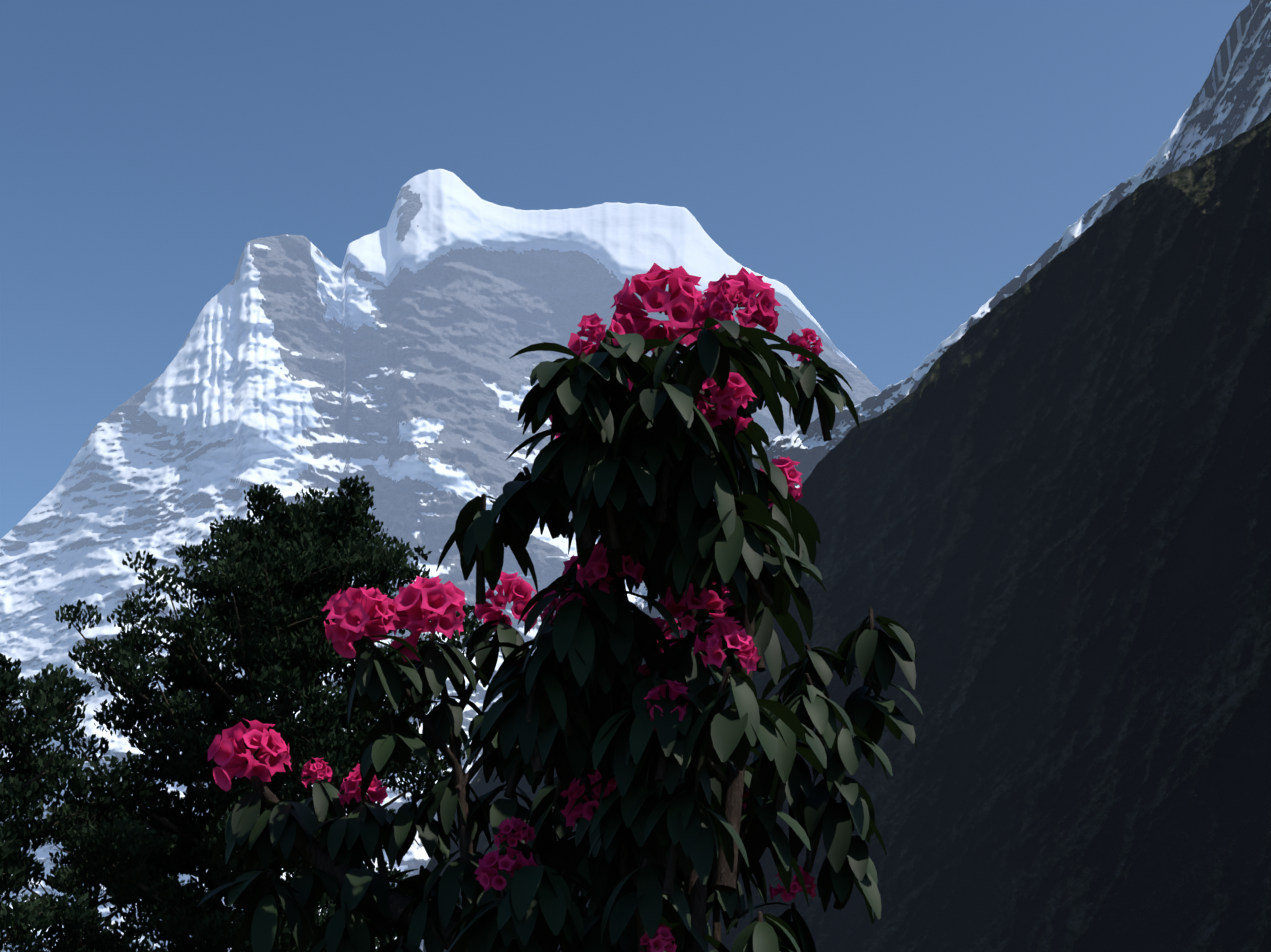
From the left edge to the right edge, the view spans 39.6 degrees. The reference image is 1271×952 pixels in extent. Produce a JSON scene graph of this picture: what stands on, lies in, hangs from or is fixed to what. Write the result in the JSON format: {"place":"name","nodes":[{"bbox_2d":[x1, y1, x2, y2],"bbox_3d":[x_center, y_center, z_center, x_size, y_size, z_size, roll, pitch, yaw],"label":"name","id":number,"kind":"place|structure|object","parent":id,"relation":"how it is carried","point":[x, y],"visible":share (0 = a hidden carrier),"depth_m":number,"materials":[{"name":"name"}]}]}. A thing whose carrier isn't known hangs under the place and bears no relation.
{"place":"outdoors","nodes":[
{"label":"outdoors","id":0,"kind":"place"},
{"bbox_2d":[0,169,880,951],"bbox_3d":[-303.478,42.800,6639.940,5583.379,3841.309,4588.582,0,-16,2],"label":"peak","id":1,"kind":"structure","parent":0,"point":[388,369],"depth_m":7264.94,"materials":[{"name":"white snow"}]},
{"bbox_2d":[0,0,1249,538],"label":"sky","id":2,"kind":"structure","parent":0,"point":[894,165],"materials":[{"name":"blue"}]},
{"bbox_2d":[423,113,1270,951],"bbox_3d":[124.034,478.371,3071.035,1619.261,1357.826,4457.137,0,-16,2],"label":"ridge","id":3,"kind":"structure","parent":0,"point":[1037,505],"depth_m":2046.98,"materials":[{"name":"black stone"}]},
{"bbox_2d":[471,0,1270,781],"bbox_3d":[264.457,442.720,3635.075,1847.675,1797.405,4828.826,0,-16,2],"label":"ridge","id":4,"kind":"structure","parent":0,"point":[1231,100],"depth_m":2840.08,"materials":[{"name":"white snow"}]},
{"label":"ground","id":5,"kind":"structure","parent":0,"visible":0},
{"bbox_2d":[0,653,131,951],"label":"broadleaf tree","id":6,"kind":"object","parent":5,"relation":"on","point":[24,788],"visible":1,"depth_m":35.90,"materials":[{"name":"green plant"}]},
{"bbox_2d":[0,799,184,951],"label":"broadleaf tree","id":7,"kind":"object","parent":5,"relation":"on","point":[72,934],"visible":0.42,"depth_m":48.03,"materials":[{"name":"green plant"}]},
{"bbox_2d":[25,474,483,951],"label":"broadleaf tree","id":8,"kind":"object","parent":5,"relation":"on","point":[289,570],"visible":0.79,"depth_m":42.37,"materials":[{"name":"green plant"}]},
{"bbox_2d":[197,262,922,951],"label":"rhododendron","id":9,"kind":"object","parent":5,"relation":"on","point":[657,790],"visible":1,"depth_m":3.29,"materials":[{"name":"green plant"}]}
]}

